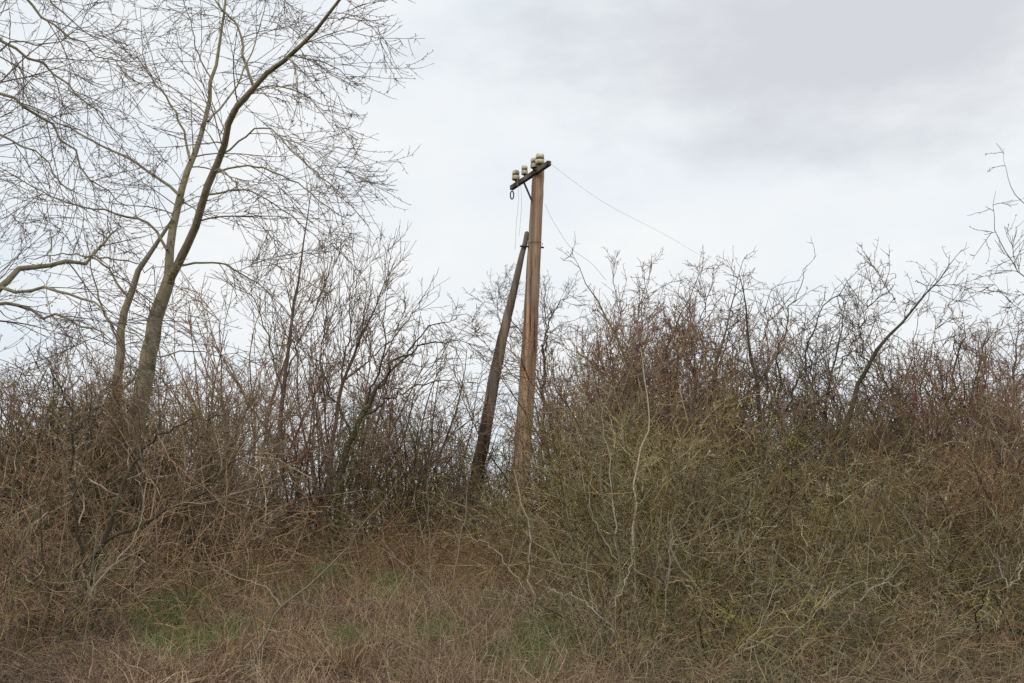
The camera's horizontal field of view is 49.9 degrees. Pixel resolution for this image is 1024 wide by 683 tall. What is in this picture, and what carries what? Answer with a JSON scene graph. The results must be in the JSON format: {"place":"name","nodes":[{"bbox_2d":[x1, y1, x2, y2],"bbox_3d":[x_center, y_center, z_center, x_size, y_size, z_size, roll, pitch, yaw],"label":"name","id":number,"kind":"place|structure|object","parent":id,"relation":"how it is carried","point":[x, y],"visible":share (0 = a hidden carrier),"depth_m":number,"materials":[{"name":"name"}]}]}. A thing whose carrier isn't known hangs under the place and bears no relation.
{"place":"outdoors","nodes":[
{"label":"outdoors","id":0,"kind":"place"},
{"bbox_2d":[7,545,692,682],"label":"dead grass","id":1,"kind":"structure","parent":0,"point":[202,671],"depth_m":7.07,"materials":[{"name":"brown plant"}]},
{"bbox_2d":[0,541,1023,682],"bbox_3d":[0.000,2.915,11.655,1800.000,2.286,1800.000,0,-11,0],"label":"ground","id":2,"kind":"structure","parent":0,"point":[877,680],"depth_m":6.92,"materials":[{"name":"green plant"}]},
{"bbox_2d":[0,424,131,597],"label":"thorn shrub","id":3,"kind":"object","parent":2,"relation":"on","point":[57,488],"visible":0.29,"depth_m":10.18,"materials":[{"name":"brown plant"}]},
{"bbox_2d":[0,343,131,575],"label":"thorn shrub","id":4,"kind":"object","parent":2,"relation":"on","point":[27,414],"visible":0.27,"depth_m":11.39,"materials":[{"name":"brown plant"}]},
{"bbox_2d":[0,426,150,581],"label":"thorn shrub","id":5,"kind":"object","parent":2,"relation":"on","point":[99,497],"visible":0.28,"depth_m":10.58,"materials":[{"name":"brown plant"}]},
{"bbox_2d":[0,402,153,579],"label":"thorn shrub","id":6,"kind":"object","parent":2,"relation":"on","point":[25,478],"visible":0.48,"depth_m":10.03,"materials":[{"name":"brown plant"}]},
{"bbox_2d":[0,580,160,671],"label":"thorn shrub","id":7,"kind":"object","parent":2,"relation":"on","point":[47,638],"visible":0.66,"depth_m":7.21,"materials":[{"name":"brown plant"}]},
{"bbox_2d":[0,340,186,584],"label":"thorn shrub","id":8,"kind":"object","parent":2,"relation":"on","point":[55,371],"visible":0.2,"depth_m":11.37,"materials":[{"name":"brown plant"}]},
{"bbox_2d":[0,352,187,572],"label":"thorn shrub","id":9,"kind":"object","parent":2,"relation":"on","point":[33,454],"visible":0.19,"depth_m":11.41,"materials":[{"name":"brown plant"}]},
{"bbox_2d":[0,572,199,682],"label":"bramble mat","id":10,"kind":"object","parent":2,"relation":"on","point":[27,656],"visible":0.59,"depth_m":6.74,"materials":[{"name":"plant"}]},
{"bbox_2d":[0,344,229,568],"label":"reddish shrub","id":11,"kind":"object","parent":2,"relation":"on","point":[109,426],"visible":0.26,"depth_m":11.61,"materials":[{"name":"brown plant"}]},
{"bbox_2d":[0,0,260,439],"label":"bare tree","id":12,"kind":"object","parent":2,"relation":"on","point":[9,278],"visible":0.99,"depth_m":10.66,"materials":[{"name":"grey plant"}]},
{"bbox_2d":[52,395,228,578],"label":"thorn shrub","id":13,"kind":"object","parent":2,"relation":"on","point":[162,463],"visible":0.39,"depth_m":11.24,"materials":[{"name":"brown plant"}]},
{"bbox_2d":[3,151,287,487],"bbox_3d":[-4.666,0.241,13.579,3.840,5.180,2.459,0,-11,0],"label":"bare tree","id":14,"kind":"object","parent":2,"relation":"on","point":[121,332],"visible":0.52,"depth_m":13.72,"materials":[{"name":"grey plant"}]},
{"bbox_2d":[0,284,315,650],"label":"thorn tree","id":15,"kind":"object","parent":2,"relation":"on","point":[106,538],"visible":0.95,"depth_m":7.91,"materials":[{"name":"brown plant"}]},
{"bbox_2d":[38,350,306,576],"bbox_3d":[-3.549,1.336,11.512,2.604,2.574,1.881,6,-13,-30],"label":"thorn shrub","id":16,"kind":"object","parent":2,"relation":"on","point":[172,474],"visible":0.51,"depth_m":11.50,"materials":[{"name":"brown plant"}]},
{"bbox_2d":[93,357,285,568],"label":"reddish shrub","id":17,"kind":"object","parent":2,"relation":"on","point":[248,399],"visible":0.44,"depth_m":12.17,"materials":[{"name":"brown plant"}]},
{"bbox_2d":[0,364,420,646],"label":"thicket undergrowth","id":18,"kind":"object","parent":2,"relation":"on","point":[154,552],"visible":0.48,"depth_m":9.51,"materials":[{"name":"brown plant"}]},
{"bbox_2d":[0,0,433,486],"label":"bare tree","id":19,"kind":"object","parent":2,"relation":"on","point":[170,274],"visible":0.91,"depth_m":13.55,"materials":[{"name":"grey plant"}]},
{"bbox_2d":[97,246,359,533],"bbox_3d":[-5.160,1.073,18.021,4.922,5.153,3.850,-4,-12,18],"label":"reddish shrub","id":20,"kind":"object","parent":2,"relation":"on","point":[281,371],"visible":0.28,"depth_m":18.33,"materials":[{"name":"brown plant"}]},
{"bbox_2d":[153,369,307,570],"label":"thorn shrub","id":21,"kind":"object","parent":2,"relation":"on","point":[207,447],"visible":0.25,"depth_m":12.79,"materials":[{"name":"brown plant"}]},
{"bbox_2d":[146,354,371,542],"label":"reddish shrub","id":22,"kind":"object","parent":2,"relation":"on","point":[238,406],"visible":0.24,"depth_m":14.32,"materials":[{"name":"brown plant"}]},
{"bbox_2d":[206,147,372,545],"bbox_3d":[-2.999,0.122,14.793,1.952,5.763,1.544,-8,-14,34],"label":"tree","id":23,"kind":"object","parent":2,"relation":"on","point":[285,373],"visible":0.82,"depth_m":14.76,"materials":[{"name":"brown plant"}]},
{"bbox_2d":[220,328,387,543],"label":"reddish shrub","id":24,"kind":"object","parent":2,"relation":"on","point":[297,494],"visible":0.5,"depth_m":15.23,"materials":[{"name":"brown plant"}]},
{"bbox_2d":[174,274,463,541],"bbox_3d":[-3.324,1.366,19.497,4.857,5.081,3.383,-5,-12,25],"label":"reddish shrub","id":25,"kind":"object","parent":2,"relation":"on","point":[361,396],"visible":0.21,"depth_m":19.07,"materials":[{"name":"brown plant"}]},
{"bbox_2d":[258,385,421,546],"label":"thorn shrub","id":26,"kind":"object","parent":2,"relation":"on","point":[320,502],"visible":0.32,"depth_m":15.13,"materials":[{"name":"brown plant"}]},
{"bbox_2d":[6,472,686,614],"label":"bramble bank","id":27,"kind":"structure","parent":2,"relation":"on","point":[412,553],"depth_m":11.09,"materials":[{"name":"plant"}]},
{"bbox_2d":[109,558,618,682],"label":"green grass","id":28,"kind":"structure","parent":2,"relation":"on","point":[524,634],"depth_m":7.92,"materials":[{"name":"green plant"}]},
{"bbox_2d":[295,344,437,544],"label":"reddish shrub","id":29,"kind":"object","parent":2,"relation":"on","point":[358,471],"visible":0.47,"depth_m":15.63,"materials":[{"name":"brown plant"}]},
{"bbox_2d":[288,220,449,551],"bbox_3d":[-2.118,0.574,15.017,2.101,4.893,1.688,6,-13,-27],"label":"tree","id":30,"kind":"object","parent":2,"relation":"on","point":[357,343],"visible":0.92,"depth_m":15.15,"materials":[{"name":"brown plant"}]},
{"bbox_2d":[273,257,503,559],"bbox_3d":[-1.500,0.809,13.312,2.849,3.941,1.538,0,-11,0],"label":"thorn tree","id":31,"kind":"object","parent":2,"relation":"on","point":[377,386],"visible":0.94,"depth_m":13.24,"materials":[{"name":"brown plant"}]},
{"bbox_2d":[323,403,459,549],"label":"thorn shrub","id":32,"kind":"object","parent":2,"relation":"on","point":[386,478],"visible":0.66,"depth_m":15.27,"materials":[{"name":"brown plant"}]},
{"bbox_2d":[333,342,514,541],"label":"reddish shrub","id":33,"kind":"object","parent":2,"relation":"on","point":[429,437],"visible":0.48,"depth_m":16.65,"materials":[{"name":"brown plant"}]},
{"bbox_2d":[342,312,519,529],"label":"thorn shrub","id":34,"kind":"object","parent":2,"relation":"on","point":[458,411],"visible":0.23,"depth_m":18.64,"materials":[{"name":"brown plant"}]},
{"bbox_2d":[354,392,516,547],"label":"lichened shrub","id":35,"kind":"object","parent":2,"relation":"on","point":[426,501],"visible":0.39,"depth_m":16.28,"materials":[{"name":"brown plant"}]},
{"bbox_2d":[371,389,531,532],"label":"thorn shrub","id":36,"kind":"object","parent":2,"relation":"on","point":[424,448],"visible":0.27,"depth_m":17.87,"materials":[{"name":"brown plant"}]},
{"bbox_2d":[0,393,972,553],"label":"bank brushwood","id":37,"kind":"object","parent":2,"relation":"on","point":[443,485],"visible":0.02,"depth_m":16.22,"materials":[{"name":"brown plant"}]},
{"bbox_2d":[456,153,550,542],"bbox_3d":[-0.150,0.264,18.363,1.611,6.923,1.322,0,-11,0],"label":"telegraph pole","id":38,"kind":"object","parent":2,"relation":"on","point":[533,235],"visible":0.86,"depth_m":18.29,"materials":[{"name":"brown wood"}]},
{"bbox_2d":[0,498,1023,682],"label":"bramble tangle","id":39,"kind":"object","parent":2,"relation":"on","point":[375,589],"visible":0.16,"depth_m":7.62,"materials":[{"name":"plant"}]},
{"bbox_2d":[449,264,608,525],"bbox_3d":[0.331,1.163,20.692,3.050,5.784,1.896,0,-11,0],"label":"thorn tree","id":40,"kind":"object","parent":2,"relation":"on","point":[552,311],"visible":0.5,"depth_m":20.91,"materials":[{"name":"brown plant"}]},
{"bbox_2d":[408,473,697,583],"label":"lichened shrub","id":41,"kind":"object","parent":2,"relation":"on","point":[523,500],"visible":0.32,"depth_m":10.79,"materials":[{"name":"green plant"}]},
{"bbox_2d":[440,331,677,547],"bbox_3d":[0.929,1.492,15.112,3.573,3.137,2.582,6,-13,-28],"label":"thorn shrub","id":42,"kind":"object","parent":2,"relation":"on","point":[507,386],"visible":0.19,"depth_m":15.00,"materials":[{"name":"brown plant"}]},
{"bbox_2d":[480,570,662,646],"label":"thorn shrub","id":43,"kind":"object","parent":2,"relation":"on","point":[568,603],"visible":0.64,"depth_m":7.59,"materials":[{"name":"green plant"}]},
{"bbox_2d":[511,326,651,554],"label":"lichened shrub","id":44,"kind":"object","parent":2,"relation":"on","point":[594,441],"visible":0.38,"depth_m":12.07,"materials":[{"name":"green plant"}]},
{"bbox_2d":[523,363,644,640],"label":"sapling","id":45,"kind":"object","parent":2,"relation":"on","point":[612,530],"visible":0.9,"depth_m":7.84,"materials":[{"name":"brown plant"}]},
{"bbox_2d":[448,413,722,593],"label":"lichened shrub","id":46,"kind":"object","parent":2,"relation":"on","point":[559,505],"visible":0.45,"depth_m":10.12,"materials":[{"name":"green plant"}]},
{"bbox_2d":[490,336,685,532],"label":"reddish shrub","id":47,"kind":"object","parent":2,"relation":"on","point":[586,394],"visible":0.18,"depth_m":14.02,"materials":[{"name":"brown plant"}]},
{"bbox_2d":[462,390,718,546],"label":"lichened shrub","id":48,"kind":"object","parent":2,"relation":"on","point":[549,454],"visible":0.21,"depth_m":12.97,"materials":[{"name":"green plant"}]},
{"bbox_2d":[501,291,714,501],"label":"reddish shrub","id":49,"kind":"object","parent":2,"relation":"on","point":[524,346],"visible":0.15,"depth_m":15.22,"materials":[{"name":"brown plant"}]},
{"bbox_2d":[506,485,720,616],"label":"thorn shrub","id":50,"kind":"object","parent":2,"relation":"on","point":[597,559],"visible":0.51,"depth_m":8.57,"materials":[{"name":"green plant"}]},
{"bbox_2d":[514,373,728,587],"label":"lichened shrub","id":51,"kind":"object","parent":2,"relation":"on","point":[642,468],"visible":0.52,"depth_m":10.11,"materials":[{"name":"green plant"}]},
{"bbox_2d":[557,231,688,474],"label":"tree","id":52,"kind":"object","parent":2,"relation":"on","point":[617,339],"visible":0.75,"depth_m":13.21,"materials":[{"name":"brown plant"}]},
{"bbox_2d":[551,583,702,672],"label":"lichened shrub","id":53,"kind":"object","parent":2,"relation":"on","point":[606,619],"visible":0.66,"depth_m":7.10,"materials":[{"name":"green plant"}]},
{"bbox_2d":[514,501,744,615],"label":"lichened shrub","id":54,"kind":"object","parent":2,"relation":"on","point":[589,578],"visible":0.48,"depth_m":8.52,"materials":[{"name":"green plant"}]},
{"bbox_2d":[531,297,733,548],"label":"reddish shrub","id":55,"kind":"object","parent":2,"relation":"on","point":[649,378],"visible":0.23,"depth_m":12.80,"materials":[{"name":"brown plant"}]},
{"bbox_2d":[532,291,748,475],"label":"reddish shrub","id":56,"kind":"object","parent":2,"relation":"on","point":[639,343],"visible":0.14,"depth_m":14.81,"materials":[{"name":"brown plant"}]},
{"bbox_2d":[534,294,765,564],"bbox_3d":[1.679,1.207,13.466,2.728,3.395,2.521,-1,-11,5],"label":"reddish shrub","id":57,"kind":"object","parent":2,"relation":"on","point":[597,364],"visible":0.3,"depth_m":13.07,"materials":[{"name":"brown plant"}]},
{"bbox_2d":[561,342,779,576],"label":"lichened shrub","id":58,"kind":"object","parent":2,"relation":"on","point":[716,417],"visible":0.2,"depth_m":11.63,"materials":[{"name":"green plant"}]},
{"bbox_2d":[609,247,743,423],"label":"tree","id":59,"kind":"object","parent":2,"relation":"on","point":[666,316],"visible":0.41,"depth_m":14.81,"materials":[{"name":"brown plant"}]},
{"bbox_2d":[333,546,1023,682],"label":"front brambles","id":60,"kind":"object","parent":2,"relation":"on","point":[878,656],"visible":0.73,"depth_m":6.61,"materials":[{"name":"plant"}]},
{"bbox_2d":[522,323,839,567],"bbox_3d":[2.177,1.420,13.436,3.447,3.039,2.395,8,-14,-34],"label":"reddish shrub","id":61,"kind":"object","parent":2,"relation":"on","point":[705,403],"visible":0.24,"depth_m":13.49,"materials":[{"name":"brown plant"}]},
{"bbox_2d":[597,502,774,624],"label":"lichened shrub","id":62,"kind":"object","parent":2,"relation":"on","point":[694,573],"visible":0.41,"depth_m":8.31,"materials":[{"name":"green plant"}]},
{"bbox_2d":[528,404,860,564],"bbox_3d":[2.042,1.721,12.310,3.593,2.067,2.458,-2,-11,12],"label":"lichened shrub","id":63,"kind":"object","parent":2,"relation":"on","point":[727,458],"visible":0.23,"depth_m":11.88,"materials":[{"name":"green plant"}]},
{"bbox_2d":[579,286,816,491],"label":"reddish shrub","id":64,"kind":"object","parent":2,"relation":"on","point":[667,371],"visible":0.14,"depth_m":14.67,"materials":[{"name":"brown plant"}]},
{"bbox_2d":[614,446,782,586],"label":"thorn shrub","id":65,"kind":"object","parent":2,"relation":"on","point":[701,489],"visible":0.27,"depth_m":10.21,"materials":[{"name":"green plant"}]},
{"bbox_2d":[378,354,1023,667],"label":"hedge undergrowth","id":66,"kind":"object","parent":2,"relation":"on","point":[586,472],"visible":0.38,"depth_m":9.22,"materials":[{"name":"brown plant"}]},
{"bbox_2d":[639,250,772,485],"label":"tree","id":67,"kind":"object","parent":2,"relation":"on","point":[689,313],"visible":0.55,"depth_m":14.31,"materials":[{"name":"brown plant"}]},
{"bbox_2d":[614,283,809,500],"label":"reddish shrub","id":68,"kind":"object","parent":2,"relation":"on","point":[683,348],"visible":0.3,"depth_m":13.61,"materials":[{"name":"brown plant"}]},
{"bbox_2d":[610,298,820,513],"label":"thorn shrub","id":69,"kind":"object","parent":2,"relation":"on","point":[738,343],"visible":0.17,"depth_m":14.34,"materials":[{"name":"brown plant"}]},
{"bbox_2d":[624,571,811,660],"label":"thorn shrub","id":70,"kind":"object","parent":2,"relation":"on","point":[720,624],"visible":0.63,"depth_m":7.19,"materials":[{"name":"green plant"}]},
{"bbox_2d":[616,419,856,594],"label":"thorn shrub","id":71,"kind":"object","parent":2,"relation":"on","point":[764,497],"visible":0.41,"depth_m":9.78,"materials":[{"name":"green plant"}]},
{"bbox_2d":[688,265,795,523],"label":"thorn tree","id":72,"kind":"object","parent":2,"relation":"on","point":[756,380],"visible":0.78,"depth_m":13.75,"materials":[{"name":"brown plant"}]},
{"bbox_2d":[674,515,825,633],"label":"lichened shrub","id":73,"kind":"object","parent":2,"relation":"on","point":[742,574],"visible":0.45,"depth_m":8.42,"materials":[{"name":"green plant"}]},
{"bbox_2d":[660,569,851,661],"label":"lichened shrub","id":74,"kind":"object","parent":2,"relation":"on","point":[771,639],"visible":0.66,"depth_m":7.00,"materials":[{"name":"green plant"}]},
{"bbox_2d":[501,439,1023,682],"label":"bramble leaves","id":75,"kind":"object","parent":2,"relation":"on","point":[705,588],"visible":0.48,"depth_m":7.96,"materials":[{"name":"green plant"}]},
{"bbox_2d":[671,388,894,566],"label":"lichened shrub","id":76,"kind":"object","parent":2,"relation":"on","point":[801,434],"visible":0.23,"depth_m":12.70,"materials":[{"name":"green plant"}]},
{"bbox_2d":[685,312,882,530],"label":"reddish shrub","id":77,"kind":"object","parent":2,"relation":"on","point":[770,355],"visible":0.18,"depth_m":14.45,"materials":[{"name":"brown plant"}]},
{"bbox_2d":[705,240,876,557],"bbox_3d":[3.663,0.717,14.285,2.153,4.638,1.275,-3,-12,15],"label":"tree","id":78,"kind":"object","parent":2,"relation":"on","point":[806,350],"visible":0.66,"depth_m":14.29,"materials":[{"name":"brown plant"}]},
{"bbox_2d":[702,335,910,543],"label":"reddish shrub","id":79,"kind":"object","parent":2,"relation":"on","point":[802,396],"visible":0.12,"depth_m":14.61,"materials":[{"name":"brown plant"}]},
{"bbox_2d":[656,440,979,599],"bbox_3d":[2.828,1.706,9.909,3.071,1.452,2.101,-1,-11,6],"label":"lichened shrub","id":80,"kind":"object","parent":2,"relation":"on","point":[823,498],"visible":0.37,"depth_m":9.75,"materials":[{"name":"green plant"}]},
{"bbox_2d":[759,282,898,548],"bbox_3d":[4.068,1.082,14.241,1.730,3.841,1.266,4,-12,-20],"label":"thorn tree","id":81,"kind":"object","parent":2,"relation":"on","point":[822,373],"visible":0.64,"depth_m":14.31,"materials":[{"name":"brown plant"}]},
{"bbox_2d":[758,576,941,664],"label":"lichened shrub","id":82,"kind":"object","parent":2,"relation":"on","point":[853,616],"visible":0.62,"depth_m":7.02,"materials":[{"name":"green plant"}]},
{"bbox_2d":[772,379,940,555],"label":"reddish shrub","id":83,"kind":"object","parent":2,"relation":"on","point":[865,431],"visible":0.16,"depth_m":13.94,"materials":[{"name":"brown plant"}]},
{"bbox_2d":[745,309,968,513],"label":"reddish shrub","id":84,"kind":"object","parent":2,"relation":"on","point":[840,402],"visible":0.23,"depth_m":15.01,"materials":[{"name":"brown plant"}]},
{"bbox_2d":[748,532,979,644],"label":"lichened shrub","id":85,"kind":"object","parent":2,"relation":"on","point":[884,587],"visible":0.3,"depth_m":8.18,"materials":[{"name":"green plant"}]},
{"bbox_2d":[779,301,1023,499],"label":"thorn shrub","id":86,"kind":"object","parent":2,"relation":"on","point":[854,374],"visible":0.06,"depth_m":15.23,"materials":[{"name":"brown plant"}]},
{"bbox_2d":[799,578,1003,657],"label":"thorn shrub","id":87,"kind":"object","parent":2,"relation":"on","point":[917,630],"visible":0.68,"depth_m":6.92,"materials":[{"name":"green plant"}]},
{"bbox_2d":[817,408,985,564],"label":"lichened shrub","id":88,"kind":"object","parent":2,"relation":"on","point":[922,466],"visible":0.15,"depth_m":12.16,"materials":[{"name":"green plant"}]},
{"bbox_2d":[813,238,990,530],"bbox_3d":[4.628,0.777,13.083,2.404,4.178,1.069,3,-12,-13],"label":"thorn tree","id":89,"kind":"object","parent":2,"relation":"on","point":[861,378],"visible":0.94,"depth_m":13.16,"materials":[{"name":"brown plant"}]},
{"bbox_2d":[816,502,1023,644],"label":"thorn shrub","id":90,"kind":"object","parent":2,"relation":"on","point":[965,576],"visible":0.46,"depth_m":8.28,"materials":[{"name":"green plant"}]},
{"bbox_2d":[825,451,1022,593],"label":"lichened shrub","id":91,"kind":"object","parent":2,"relation":"on","point":[935,519],"visible":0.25,"depth_m":9.96,"materials":[{"name":"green plant"}]},
{"bbox_2d":[844,299,1009,511],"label":"thorn tree","id":92,"kind":"object","parent":2,"relation":"on","point":[919,391],"visible":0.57,"depth_m":13.62,"materials":[{"name":"brown plant"}]},
{"bbox_2d":[837,386,1023,561],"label":"thorn shrub","id":93,"kind":"object","parent":2,"relation":"on","point":[901,440],"visible":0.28,"depth_m":12.90,"materials":[{"name":"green plant"}]},
{"bbox_2d":[847,349,1023,558],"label":"reddish shrub","id":94,"kind":"object","parent":2,"relation":"on","point":[935,409],"visible":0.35,"depth_m":12.79,"materials":[{"name":"brown plant"}]},
{"bbox_2d":[867,496,1023,636],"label":"lichened shrub","id":95,"kind":"object","parent":2,"relation":"on","point":[939,570],"visible":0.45,"depth_m":8.02,"materials":[{"name":"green plant"}]},
{"bbox_2d":[890,434,1023,603],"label":"thorn shrub","id":96,"kind":"object","parent":2,"relation":"on","point":[949,508],"visible":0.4,"depth_m":9.75,"materials":[{"name":"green plant"}]},
{"bbox_2d":[905,296,1022,520],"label":"tree","id":97,"kind":"object","parent":2,"relation":"on","point":[952,374],"visible":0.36,"depth_m":14.20,"materials":[{"name":"brown plant"}]},
{"bbox_2d":[908,376,1023,566],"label":"thorn shrub","id":98,"kind":"object","parent":2,"relation":"on","point":[1003,452],"visible":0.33,"depth_m":12.02,"materials":[{"name":"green plant"}]},
{"bbox_2d":[912,492,1023,641],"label":"lichened shrub","id":99,"kind":"object","parent":2,"relation":"on","point":[1014,565],"visible":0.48,"depth_m":8.28,"materials":[{"name":"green plant"}]},
{"bbox_2d":[925,371,1023,544],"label":"reddish shrub","id":100,"kind":"object","parent":2,"relation":"on","point":[998,412],"visible":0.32,"depth_m":12.77,"materials":[{"name":"brown plant"}]},
{"bbox_2d":[932,441,1023,592],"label":"reddish shrub","id":101,"kind":"object","parent":2,"relation":"on","point":[994,487],"visible":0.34,"depth_m":10.16,"materials":[{"name":"brown plant"}]},
{"bbox_2d":[932,311,1023,509],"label":"tree","id":102,"kind":"object","parent":2,"relation":"on","point":[1014,364],"visible":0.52,"depth_m":13.75,"materials":[{"name":"brown plant"}]},
{"bbox_2d":[0,0,1023,537],"label":"sky","id":103,"kind":"structure","parent":0,"point":[735,128],"materials":[{"name":"white"}]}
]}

